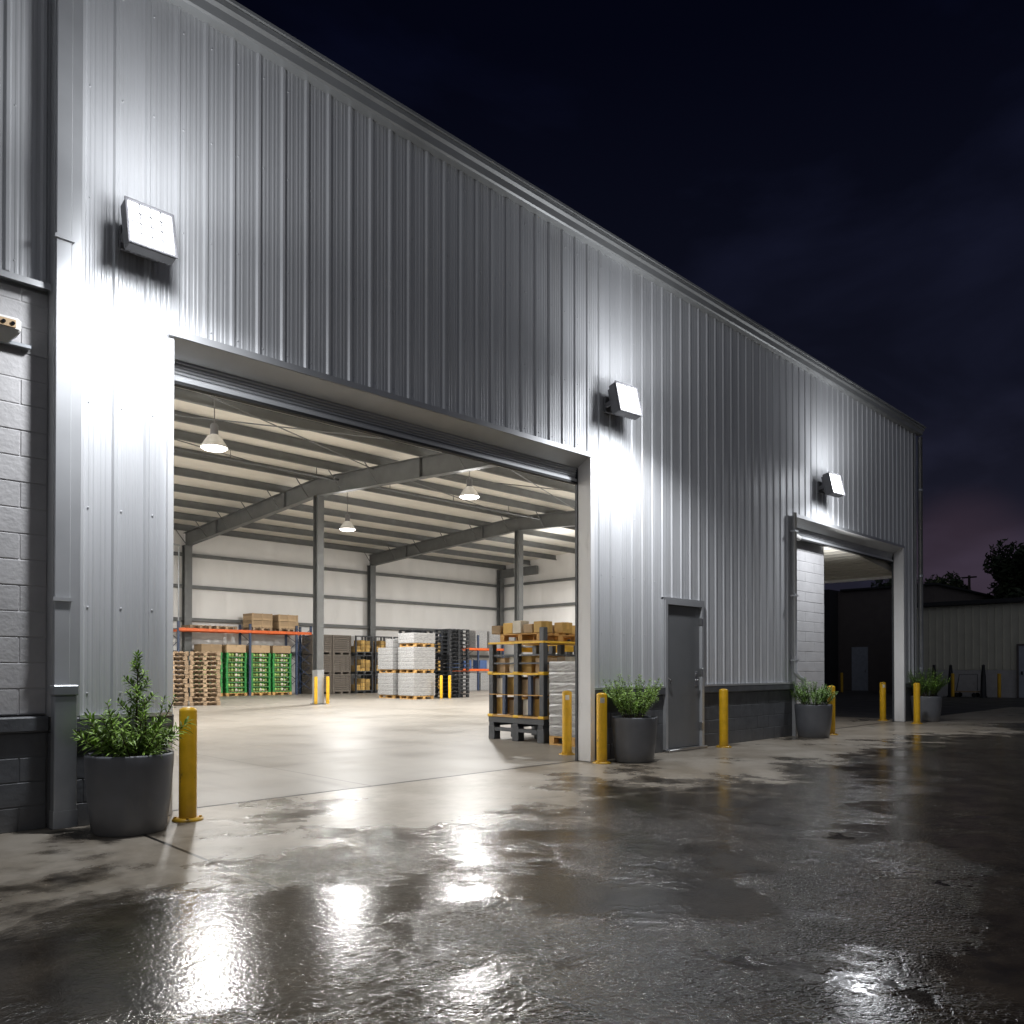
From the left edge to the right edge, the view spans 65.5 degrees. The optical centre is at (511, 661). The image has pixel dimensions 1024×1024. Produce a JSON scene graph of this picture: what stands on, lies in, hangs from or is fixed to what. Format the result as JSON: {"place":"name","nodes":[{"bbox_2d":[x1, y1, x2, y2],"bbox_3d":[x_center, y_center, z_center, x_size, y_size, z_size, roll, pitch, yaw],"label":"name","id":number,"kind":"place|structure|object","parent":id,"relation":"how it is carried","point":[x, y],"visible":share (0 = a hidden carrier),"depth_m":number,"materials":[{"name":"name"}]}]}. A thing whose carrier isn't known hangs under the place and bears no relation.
{"place":"outdoors","nodes":[
{"label":"outdoors","id":0,"kind":"place"},
{"bbox_2d":[223,663,246,667],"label":"green crate","id":1,"kind":"object","parent":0,"point":[235,665],"visible":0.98,"depth_m":36.72,"materials":[{"name":"plastic"}]},
{"bbox_2d":[221,658,246,662],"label":"green crate","id":2,"kind":"object","parent":1,"relation":"on","point":[235,660],"visible":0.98,"depth_m":36.71,"materials":[{"name":"plastic"}]},
{"bbox_2d":[221,652,246,657],"bbox_3d":[-12.991,-0.282,37.009,0.980,0.225,0.860,1,-1,-45],"label":"green crate","id":3,"kind":"object","parent":2,"relation":"on","point":[232,655],"visible":0.99,"depth_m":36.74,"materials":[{"name":"plastic"}]},
{"bbox_2d":[222,644,245,652],"bbox_3d":[-13.000,-0.583,37.003,0.940,0.362,0.804,1,-1,-45],"label":"carton","id":4,"kind":"object","parent":3,"relation":"on","point":[233,648],"visible":0.86,"depth_m":36.69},
{"bbox_2d":[247,658,269,662],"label":"green crate","id":5,"kind":"object","parent":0,"point":[260,660],"visible":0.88,"depth_m":37.57,"materials":[{"name":"plastic"}]},
{"bbox_2d":[243,653,270,657],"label":"green crate","id":6,"kind":"object","parent":5,"relation":"on","point":[262,655],"visible":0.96,"depth_m":37.62,"materials":[{"name":"plastic"}]},
{"bbox_2d":[246,645,269,652],"bbox_3d":[-12.146,-0.575,37.845,0.940,0.362,0.804,1,-1,-45],"label":"carton","id":7,"kind":"object","parent":6,"relation":"on","point":[260,648],"visible":0.84,"depth_m":37.52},
{"bbox_2d":[264,663,290,667],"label":"green crate","id":8,"kind":"object","parent":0,"point":[282,665],"visible":0.94,"depth_m":38.39,"materials":[{"name":"plastic"}]},
{"bbox_2d":[264,658,290,662],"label":"green crate","id":9,"kind":"object","parent":8,"relation":"on","point":[273,660],"visible":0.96,"depth_m":38.37,"materials":[{"name":"plastic"}]},
{"bbox_2d":[265,653,291,657],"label":"green crate","id":10,"kind":"object","parent":9,"relation":"on","point":[274,655],"visible":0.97,"depth_m":38.36,"materials":[{"name":"plastic"}]},
{"bbox_2d":[270,646,290,653],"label":"carton","id":11,"kind":"object","parent":10,"relation":"on","point":[280,649],"visible":0.86,"depth_m":38.28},
{"bbox_2d":[46,690,575,825],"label":"warehouse floor","id":12,"kind":"structure","parent":0,"point":[254,747],"depth_m":12.96,"materials":[{"name":"concrete"}]},
{"bbox_2d":[190,701,220,705],"bbox_3d":[-10.635,1.439,27.556,0.980,0.145,0.950,0,-1,-22],"label":"wooden pallet","id":13,"kind":"object","parent":12,"relation":"on","point":[192,703],"visible":0.84,"depth_m":27.26,"materials":[{"name":"brown wood"}]},
{"bbox_2d":[189,696,219,700],"bbox_3d":[-10.660,1.285,27.585,0.980,0.145,0.950,0,-1,-20],"label":"wooden pallet","id":14,"kind":"object","parent":13,"relation":"on","point":[206,698],"visible":0.94,"depth_m":27.30,"materials":[{"name":"brown wood"}]},
{"bbox_2d":[190,692,220,696],"bbox_3d":[-10.638,1.132,27.616,0.980,0.145,0.950,0,-1,-21],"label":"wooden pallet","id":15,"kind":"object","parent":14,"relation":"on","point":[192,694],"visible":0.93,"depth_m":27.33,"materials":[{"name":"brown wood"}]},
{"bbox_2d":[190,687,220,691],"bbox_3d":[-10.634,0.978,27.600,0.980,0.145,0.950,0,-1,-21],"label":"wooden pallet","id":16,"kind":"object","parent":15,"relation":"on","point":[203,689],"visible":0.97,"depth_m":27.32,"materials":[{"name":"brown wood"}]},
{"bbox_2d":[189,683,219,687],"bbox_3d":[-10.653,0.823,27.575,0.980,0.145,0.950,0,-1,-22],"label":"wooden pallet","id":17,"kind":"object","parent":16,"relation":"on","point":[204,685],"visible":0.94,"depth_m":27.28,"materials":[{"name":"brown wood"}]},
{"bbox_2d":[189,678,219,682],"bbox_3d":[-10.666,0.669,27.595,0.980,0.145,0.950,0,-1,-22],"label":"wooden pallet","id":18,"kind":"object","parent":17,"relation":"on","point":[206,680],"visible":1,"depth_m":27.31,"materials":[{"name":"brown wood"}]},
{"bbox_2d":[190,674,219,677],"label":"wooden pallet","id":19,"kind":"object","parent":18,"relation":"on","point":[204,676],"visible":0.96,"depth_m":27.29,"materials":[{"name":"brown wood"}]},
{"bbox_2d":[189,670,219,673],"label":"wooden pallet","id":20,"kind":"object","parent":19,"relation":"on","point":[204,671],"visible":1,"depth_m":27.30,"materials":[{"name":"brown wood"}]},
{"bbox_2d":[189,665,219,668],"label":"wooden pallet","id":21,"kind":"object","parent":20,"relation":"on","point":[204,667],"visible":1,"depth_m":27.27,"materials":[{"name":"brown wood"}]},
{"bbox_2d":[190,661,220,664],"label":"wooden pallet","id":22,"kind":"object","parent":21,"relation":"on","point":[205,662],"visible":1,"depth_m":27.30,"materials":[{"name":"brown wood"}]},
{"bbox_2d":[189,656,219,660],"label":"wooden pallet","id":23,"kind":"object","parent":22,"relation":"on","point":[206,658],"visible":1,"depth_m":27.33,"materials":[{"name":"brown wood"}]},
{"bbox_2d":[190,651,220,655],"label":"wooden pallet","id":24,"kind":"object","parent":23,"relation":"on","point":[196,653],"visible":0.99,"depth_m":27.30,"materials":[{"name":"brown wood"}]},
{"bbox_2d":[173,621,311,696],"bbox_3d":[-12.598,-0.069,37.345,6.600,3.350,1.150,1,-1,-45],"label":"pallet rack","id":25,"kind":"object","parent":12,"relation":"on","point":[240,632],"visible":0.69,"depth_m":37.77,"materials":[{"name":"metal"}]},
{"bbox_2d":[243,627,271,630],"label":"wooden pallet","id":26,"kind":"object","parent":25,"relation":"on","point":[260,629],"visible":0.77,"depth_m":37.64,"materials":[{"name":"brown wood"}]},
{"bbox_2d":[243,620,271,627],"bbox_3d":[-12.094,-1.754,37.827,1.050,0.330,0.915,1,-1,-45],"label":"wooden crate","id":27,"kind":"object","parent":26,"relation":"on","point":[262,624],"visible":0.97,"depth_m":37.51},
{"bbox_2d":[243,613,272,620],"bbox_3d":[-12.089,-2.089,37.836,1.050,0.330,0.915,1,-1,-45],"label":"wooden crate","id":28,"kind":"object","parent":27,"relation":"on","point":[257,617],"visible":0.94,"depth_m":37.51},
{"bbox_2d":[272,628,295,631],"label":"wooden pallet","id":29,"kind":"object","parent":25,"relation":"on","point":[283,629],"visible":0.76,"depth_m":38.48,"materials":[{"name":"brown wood"}]},
{"bbox_2d":[272,621,298,628],"bbox_3d":[-11.110,-1.745,38.797,1.050,0.330,0.915,1,-1,-45],"label":"wooden crate","id":30,"kind":"object","parent":29,"relation":"on","point":[287,625],"visible":0.8,"depth_m":38.44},
{"bbox_2d":[272,614,297,621],"bbox_3d":[-11.127,-2.080,38.784,1.050,0.330,0.915,1,-1,-45],"label":"wooden crate","id":31,"kind":"object","parent":30,"relation":"on","point":[284,618],"visible":0.81,"depth_m":38.40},
{"bbox_2d":[302,674,331,693],"bbox_3d":[-9.743,1.139,39.707,1.080,0.980,1.000,1,-1,-45],"label":"crate","id":32,"kind":"object","parent":12,"relation":"on","point":[306,690],"visible":0.45,"depth_m":39.50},
{"bbox_2d":[302,654,331,673],"bbox_3d":[-9.743,0.154,39.717,1.080,0.980,1.000,1,-1,-45],"label":"crate","id":33,"kind":"object","parent":32,"relation":"on","point":[327,668],"visible":0.58,"depth_m":39.53,"materials":[{"name":"plastic"}]},
{"bbox_2d":[302,634,331,653],"bbox_3d":[-9.743,-0.831,39.726,1.080,0.980,1.000,1,-1,-45],"label":"crate","id":34,"kind":"object","parent":33,"relation":"on","point":[327,642],"visible":0.59,"depth_m":39.55,"materials":[{"name":"plastic"}]},
{"bbox_2d":[329,674,350,693],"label":"crate","id":35,"kind":"object","parent":12,"relation":"on","point":[339,684],"visible":0.77,"depth_m":40.19,"materials":[{"name":"plastic"}]},
{"bbox_2d":[328,655,350,673],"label":"crate","id":36,"kind":"object","parent":35,"relation":"on","point":[340,660],"visible":0.73,"depth_m":40.19,"materials":[{"name":"plastic"}]},
{"bbox_2d":[327,635,350,654],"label":"crate","id":37,"kind":"object","parent":36,"relation":"on","point":[341,645],"visible":0.75,"depth_m":40.21,"materials":[{"name":"plastic"}]},
{"bbox_2d":[345,674,372,692],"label":"stacking cage","id":38,"kind":"object","parent":12,"relation":"on","point":[360,685],"visible":0.9,"depth_m":40.91,"materials":[{"name":"black metal"}]},
{"bbox_2d":[345,655,372,673],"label":"stacking cage","id":39,"kind":"object","parent":38,"relation":"on","point":[360,666],"visible":0.86,"depth_m":40.90,"materials":[{"name":"black metal"}]},
{"bbox_2d":[346,635,372,654],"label":"stacking cage","id":40,"kind":"object","parent":39,"relation":"on","point":[360,647],"visible":0.86,"depth_m":40.91,"materials":[{"name":"black metal"}]},
{"bbox_2d":[364,674,377,692],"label":"stacking cage","id":41,"kind":"object","parent":12,"relation":"on","point":[375,684],"visible":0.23,"depth_m":41.41,"materials":[{"name":"black metal"}]},
{"bbox_2d":[364,655,385,673],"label":"stacking cage","id":42,"kind":"object","parent":41,"relation":"on","point":[375,666],"visible":0.29,"depth_m":41.47,"materials":[{"name":"black metal"}]},
{"bbox_2d":[364,636,391,654],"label":"stacking cage","id":43,"kind":"object","parent":42,"relation":"on","point":[378,643],"visible":0.57,"depth_m":41.71,"materials":[{"name":"black metal"}]},
{"bbox_2d":[379,695,405,697],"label":"wooden pallet","id":44,"kind":"object","parent":12,"relation":"on","point":[391,696],"visible":0.54,"depth_m":34.02,"materials":[{"name":"brown wood"}]},
{"bbox_2d":[378,673,397,694],"bbox_3d":[-5.008,0.970,34.266,1.064,0.920,1.134,-1,-1,44],"label":"wrapped load","id":45,"kind":"object","parent":44,"relation":"on","point":[387,683],"visible":0.61,"depth_m":33.71},
{"bbox_2d":[379,669,405,672],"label":"wooden pallet","id":46,"kind":"object","parent":45,"relation":"on","point":[391,670],"visible":0.77,"depth_m":34.00,"materials":[{"name":"brown wood"}]},
{"bbox_2d":[378,648,397,668],"bbox_3d":[-5.008,-0.112,34.277,1.064,0.920,1.134,-1,-1,44],"label":"wrapped load","id":47,"kind":"object","parent":46,"relation":"on","point":[387,658],"visible":0.58,"depth_m":33.74},
{"bbox_2d":[400,695,433,698],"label":"wooden pallet","id":48,"kind":"object","parent":12,"relation":"on","point":[417,697],"visible":0.78,"depth_m":32.95,"materials":[{"name":"brown wood"}]},
{"bbox_2d":[398,673,434,695],"bbox_3d":[-3.976,0.960,33.177,1.134,0.920,1.064,1,-1,-45],"label":"wrapped load","id":49,"kind":"object","parent":48,"relation":"on","point":[416,684],"visible":1,"depth_m":32.79},
{"bbox_2d":[400,669,433,672],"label":"wooden pallet","id":50,"kind":"object","parent":49,"relation":"on","point":[416,670],"visible":1,"depth_m":32.93,"materials":[{"name":"brown wood"}]},
{"bbox_2d":[398,647,434,668],"bbox_3d":[-3.976,-0.122,33.188,1.134,0.920,1.064,1,-1,-45],"label":"wrapped load","id":51,"kind":"object","parent":50,"relation":"on","point":[416,657],"visible":0.99,"depth_m":32.80},
{"bbox_2d":[400,643,433,646],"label":"wooden pallet","id":52,"kind":"object","parent":51,"relation":"on","point":[416,644],"visible":0.98,"depth_m":32.94,"materials":[{"name":"brown wood"}]},
{"bbox_2d":[398,633,434,642],"bbox_3d":[-3.976,-0.954,33.196,1.134,0.420,1.064,1,-1,-45],"label":"wrapped load","id":53,"kind":"object","parent":52,"relation":"on","point":[416,637],"visible":0.96,"depth_m":32.81},
{"bbox_2d":[439,635,503,689],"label":"pallet rack","id":54,"kind":"object","parent":12,"relation":"on","point":[477,649],"visible":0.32,"depth_m":45.96,"materials":[{"name":"metal"}]},
{"bbox_2d":[468,631,486,647],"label":"wrapped load","id":55,"kind":"object","parent":54,"relation":"on","point":[482,639],"visible":0.84,"depth_m":46.20},
{"bbox_2d":[487,631,500,648],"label":"wrapped load","id":56,"kind":"object","parent":54,"relation":"on","point":[491,637],"visible":0.41,"depth_m":46.87},
{"bbox_2d":[467,673,476,690],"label":"wrapped load","id":57,"kind":"object","parent":12,"relation":"on","point":[472,682],"visible":0.49,"depth_m":45.74},
{"bbox_2d":[479,673,488,689],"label":"wrapped load","id":58,"kind":"object","parent":12,"relation":"on","point":[483,681],"visible":0.59,"depth_m":46.35},
{"bbox_2d":[488,627,574,743],"bbox_3d":[0.492,0.409,14.202,1.270,1.950,1.382,1,-1,-45],"label":"storage rack","id":59,"kind":"object","parent":12,"relation":"on","point":[518,721],"visible":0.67,"depth_m":13.76,"materials":[{"name":"grey metal"}]},
{"bbox_2d":[497,658,509,672],"bbox_3d":[-0.097,0.073,14.290,0.300,0.262,0.244,1,-1,-45],"label":"carton","id":60,"kind":"object","parent":59,"relation":"on","point":[503,668],"visible":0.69,"depth_m":14.16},
{"bbox_2d":[522,656,538,672],"bbox_3d":[0.347,0.049,13.840,0.264,0.302,0.300,-1,-1,43],"label":"carton","id":61,"kind":"object","parent":59,"relation":"on","point":[528,668],"visible":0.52,"depth_m":13.71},
{"bbox_2d":[500,633,574,641],"bbox_3d":[0.495,-0.410,14.214,1.000,0.145,1.000,1,-1,-45],"label":"wooden pallet","id":62,"kind":"object","parent":59,"relation":"on","point":[533,637],"visible":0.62,"depth_m":13.93,"materials":[{"name":"brown wood"}]},
{"bbox_2d":[513,620,528,633],"bbox_3d":[0.154,-0.599,13.964,0.204,0.222,0.220,0,-1,42],"label":"carton","id":63,"kind":"object","parent":62,"relation":"on","point":[518,626],"visible":0.78,"depth_m":13.87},
{"bbox_2d":[534,621,551,632],"bbox_3d":[0.530,-0.587,13.604,0.240,0.192,0.224,0,-1,-37],"label":"carton","id":64,"kind":"object","parent":62,"relation":"on","point":[538,624],"visible":0.83,"depth_m":13.53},
{"bbox_2d":[554,622,571,633],"bbox_3d":[0.903,-0.584,13.972,0.240,0.192,0.224,0,-1,-40],"label":"carton","id":65,"kind":"object","parent":62,"relation":"on","point":[563,627],"visible":0.92,"depth_m":13.89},
{"bbox_2d":[522,639,573,720],"bbox_3d":[1.008,0.369,17.810,1.650,2.100,0.970,1,-1,-45],"label":"pallet rack","id":66,"kind":"object","parent":12,"relation":"on","point":[569,649],"visible":0.09,"depth_m":17.47,"materials":[{"name":"metal"}]},
{"bbox_2d":[549,736,574,746],"bbox_3d":[1.322,1.302,13.117,1.000,0.145,1.000,1,-1,-45],"label":"wooden pallet","id":67,"kind":"object","parent":12,"relation":"on","point":[553,740],"visible":0.14,"depth_m":13.06,"materials":[{"name":"brown wood"}]},
{"bbox_2d":[549,661,574,737],"bbox_3d":[1.322,0.615,13.124,1.014,1.220,1.014,1,-1,-45],"label":"wrapped load","id":68,"kind":"object","parent":67,"relation":"on","point":[561,676],"visible":0.23,"depth_m":12.97},
{"bbox_2d":[559,691,574,754],"bbox_3d":[0.802,0.893,11.597,0.245,0.934,0.245,0,-1,-8],"label":"bollard","id":69,"kind":"object","parent":12,"relation":"on","point":[566,722],"visible":1,"depth_m":11.54,"materials":[{"name":"metal"}]},
{"bbox_2d":[0,707,1023,1023],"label":"concrete apron","id":70,"kind":"object","parent":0,"point":[862,875],"depth_m":4.35,"materials":[{"name":"concrete"}]},
{"bbox_2d":[84,749,173,836],"bbox_3d":[-2.955,1.008,6.149,0.631,0.600,0.631,0,-1,-1],"label":"planter","id":71,"kind":"object","parent":70,"relation":"on","point":[128,796],"visible":0.88,"depth_m":5.90,"materials":[{"name":"concrete"}]},
{"bbox_2d":[71,650,196,758],"bbox_3d":[-2.898,0.367,6.151,0.875,0.920,0.818,1,-1,-45],"label":"potted shrub","id":72,"kind":"object","parent":71,"relation":"on","point":[115,742],"visible":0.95,"depth_m":6.07,"materials":[{"name":"green plant"}]},
{"bbox_2d":[172,707,203,822],"bbox_3d":[-2.683,0.845,6.587,0.245,0.934,0.245,0,-1,13],"label":"bollard","id":73,"kind":"object","parent":70,"relation":"on","point":[188,779],"visible":1,"depth_m":6.53,"materials":[{"name":"metal"}]},
{"bbox_2d":[593,693,610,763],"bbox_3d":[1.191,0.883,10.548,0.245,0.934,0.245,0,-1,-18],"label":"bollard","id":74,"kind":"object","parent":70,"relation":"on","point":[601,699],"visible":1,"depth_m":10.49,"materials":[{"name":"metal"}]},
{"bbox_2d":[611,715,657,762],"bbox_3d":[1.659,1.053,10.784,0.618,0.600,0.618,0,-1,-11],"label":"planter","id":75,"kind":"object","parent":70,"relation":"on","point":[634,739],"visible":0.95,"depth_m":10.54,"materials":[{"name":"grey plastic"}]},
{"bbox_2d":[603,674,662,717],"bbox_3d":[1.618,0.499,10.813,0.863,0.665,0.947,0,-1,15],"label":"potted shrub","id":76,"kind":"object","parent":75,"relation":"on","point":[644,701],"visible":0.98,"depth_m":10.71,"materials":[{"name":"green plant"}]},
{"bbox_2d":[716,689,731,747],"bbox_3d":[3.377,0.904,12.690,0.245,0.934,0.245,0,-1,-16],"label":"bollard","id":77,"kind":"object","parent":70,"relation":"on","point":[723,718],"visible":1,"depth_m":12.63,"materials":[{"name":"metal"}]},
{"bbox_2d":[794,703,832,737],"bbox_3d":[5.533,1.089,14.603,0.657,0.600,0.657,0,-1,-40],"label":"planter","id":78,"kind":"object","parent":70,"relation":"on","point":[812,721],"visible":0.94,"depth_m":14.35,"materials":[{"name":"concrete"}]},
{"bbox_2d":[790,677,837,704],"bbox_3d":[5.498,0.580,14.596,1.024,0.576,0.857,1,-1,-45],"label":"potted shrub","id":79,"kind":"object","parent":78,"relation":"on","point":[820,696],"visible":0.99,"depth_m":14.50,"materials":[{"name":"green plant"}]},
{"bbox_2d":[827,686,837,734],"bbox_3d":[6.059,0.927,15.096,0.245,0.934,0.245,0,-1,-3],"label":"bollard","id":80,"kind":"object","parent":70,"relation":"on","point":[832,730],"visible":0.61,"depth_m":15.03,"materials":[{"name":"metal"}]},
{"bbox_2d":[911,683,922,723],"bbox_3d":[9.235,0.956,18.143,0.245,0.934,0.245,0,-1,22],"label":"bollard","id":81,"kind":"object","parent":70,"relation":"on","point":[916,701],"visible":1,"depth_m":18.08,"materials":[{"name":"metal"}]},
{"bbox_2d":[911,696,941,721],"bbox_3d":[9.891,1.131,18.985,0.670,0.600,0.670,0,-1,3],"label":"planter","id":82,"kind":"object","parent":70,"relation":"on","point":[930,708],"visible":0.77,"depth_m":18.71,"materials":[{"name":"concrete"}]},
{"bbox_2d":[908,667,950,696],"bbox_3d":[9.877,0.529,19.037,1.138,0.763,0.996,1,-1,-45],"label":"potted shrub","id":83,"kind":"object","parent":82,"relation":"on","point":[931,687],"visible":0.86,"depth_m":18.85,"materials":[{"name":"green plant"}]},
{"bbox_2d":[172,690,1023,810],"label":"ground","id":84,"kind":"structure","parent":0,"point":[862,704],"depth_m":28.01,"materials":[{"name":"concrete"}]},
{"bbox_2d":[0,0,925,833],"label":"warehouse","id":85,"kind":"structure","parent":84,"relation":"on","point":[388,324],"depth_m":9.31,"materials":[{"name":"paint"}]},
{"bbox_2d":[0,314,30,350],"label":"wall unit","id":86,"kind":"structure","parent":85,"relation":"attached to","point":[10,328],"depth_m":5.96,"materials":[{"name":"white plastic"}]},
{"bbox_2d":[119,196,177,264],"bbox_3d":[-2.995,-3.498,6.518,0.390,0.420,0.329,1,-1,-45],"label":"floodlight","id":87,"kind":"object","parent":85,"relation":"attached to","point":[147,231],"visible":1,"depth_m":6.44,"materials":[{"name":"white"}]},
{"bbox_2d":[200,396,227,451],"bbox_3d":[-6.991,-5.682,18.680,0.630,1.470,0.630,1,-1,-45],"label":"bay lamp","id":88,"kind":"object","parent":85,"relation":"hanging from","point":[213,441],"visible":0.97,"depth_m":18.54,"materials":[{"name":"white"}]},
{"bbox_2d":[339,492,355,531],"bbox_3d":[-6.239,-5.672,30.166,0.630,1.470,0.630,1,-1,-45],"label":"bay lamp","id":89,"kind":"object","parent":85,"relation":"hanging from","point":[347,525],"visible":1,"depth_m":30.04,"materials":[{"name":"white"}]},
{"bbox_2d":[459,471,479,499],"bbox_3d":[-1.295,-5.679,24.227,0.630,1.470,0.630,1,-1,-45],"label":"bay lamp","id":90,"kind":"object","parent":85,"relation":"hanging from","point":[469,491],"visible":1,"depth_m":24.07,"materials":[{"name":"white"}]},
{"bbox_2d":[604,380,642,419],"bbox_3d":[1.516,-3.568,10.941,0.437,0.454,0.368,0,-1,-38],"label":"floodlight","id":91,"kind":"object","parent":85,"relation":"attached to","point":[622,400],"visible":1,"depth_m":10.84,"materials":[{"name":"white"}]},
{"bbox_2d":[668,605,702,748],"bbox_3d":[2.654,0.237,12.316,0.947,2.180,0.125,1,-1,-45],"label":"door leaf","id":92,"kind":"structure","parent":85,"relation":"in","point":[684,725],"depth_m":12.33,"materials":[{"name":"grey paint"}]},
{"bbox_2d":[817,471,844,497],"bbox_3d":[6.258,-3.453,15.617,0.437,0.454,0.368,0,-1,-38],"label":"floodlight","id":93,"kind":"object","parent":85,"relation":"attached to","point":[831,484],"visible":1,"depth_m":15.51,"materials":[{"name":"white"}]},
{"bbox_2d":[924,571,966,588],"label":"broadleaf tree","id":94,"kind":"object","parent":84,"relation":"on","point":[955,581],"visible":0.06,"depth_m":56.50,"materials":[{"name":"green plant"}]},
{"bbox_2d":[955,674,979,696],"bbox_3d":[20.102,1.078,35.151,0.600,1.009,0.900,1,-1,-45],"label":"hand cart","id":95,"kind":"object","parent":84,"relation":"on","point":[974,694],"visible":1,"depth_m":35.03,"materials":[{"name":"black metal"}]},
{"bbox_2d":[979,664,987,697],"bbox_3d":[20.558,0.858,34.690,0.320,1.450,0.304,1,-1,-45],"label":"dark post","id":96,"kind":"object","parent":84,"relation":"on","point":[983,692],"visible":1,"depth_m":34.62,"materials":[{"name":"black plastic"}]},
{"bbox_2d":[983,538,1023,598],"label":"broadleaf tree","id":97,"kind":"object","parent":84,"relation":"on","point":[1007,572],"visible":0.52,"depth_m":47.98,"materials":[{"name":"green plant"}]},
{"bbox_2d":[235,0,1023,594],"label":"sky","id":98,"kind":"structure","parent":0,"point":[846,177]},
{"bbox_2d":[835,716,891,727],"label":"passage floor","id":99,"kind":"structure","parent":0,"point":[841,722],"depth_m":18.84,"materials":[{"name":"concrete"}]},
{"bbox_2d":[877,682,888,720],"bbox_3d":[8.938,0.966,19.170,0.245,0.934,0.245,0,-1,28],"label":"bollard","id":100,"kind":"object","parent":99,"relation":"on","point":[882,701],"visible":0.97,"depth_m":19.11,"materials":[{"name":"metal"}]},
{"bbox_2d":[824,583,994,690],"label":"dark building","id":101,"kind":"structure","parent":0,"point":[858,638],"depth_m":45.35,"materials":[{"name":"brown"}]},
{"bbox_2d":[852,647,867,690],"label":"door","id":102,"kind":"structure","parent":101,"relation":"in","point":[859,654],"depth_m":45.32,"materials":[{"name":"metal"}]},
{"bbox_2d":[917,597,1023,697],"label":"beige building","id":103,"kind":"structure","parent":0,"point":[967,637],"depth_m":35.51,"materials":[{"name":"metal"}]},
{"bbox_2d":[1016,644,1023,697],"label":"door","id":104,"kind":"structure","parent":103,"relation":"in","point":[1019,647],"depth_m":34.23,"materials":[{"name":"grey"}]},
{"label":"green crate","id":105,"kind":"object","parent":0,"visible":0},
{"bbox_2d":[194,644,221,651],"bbox_3d":[-13.833,-0.591,36.181,0.940,0.362,0.804,1,-1,-45],"label":"carton","id":106,"kind":"object","parent":105,"relation":"on","point":[208,647],"visible":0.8,"depth_m":35.88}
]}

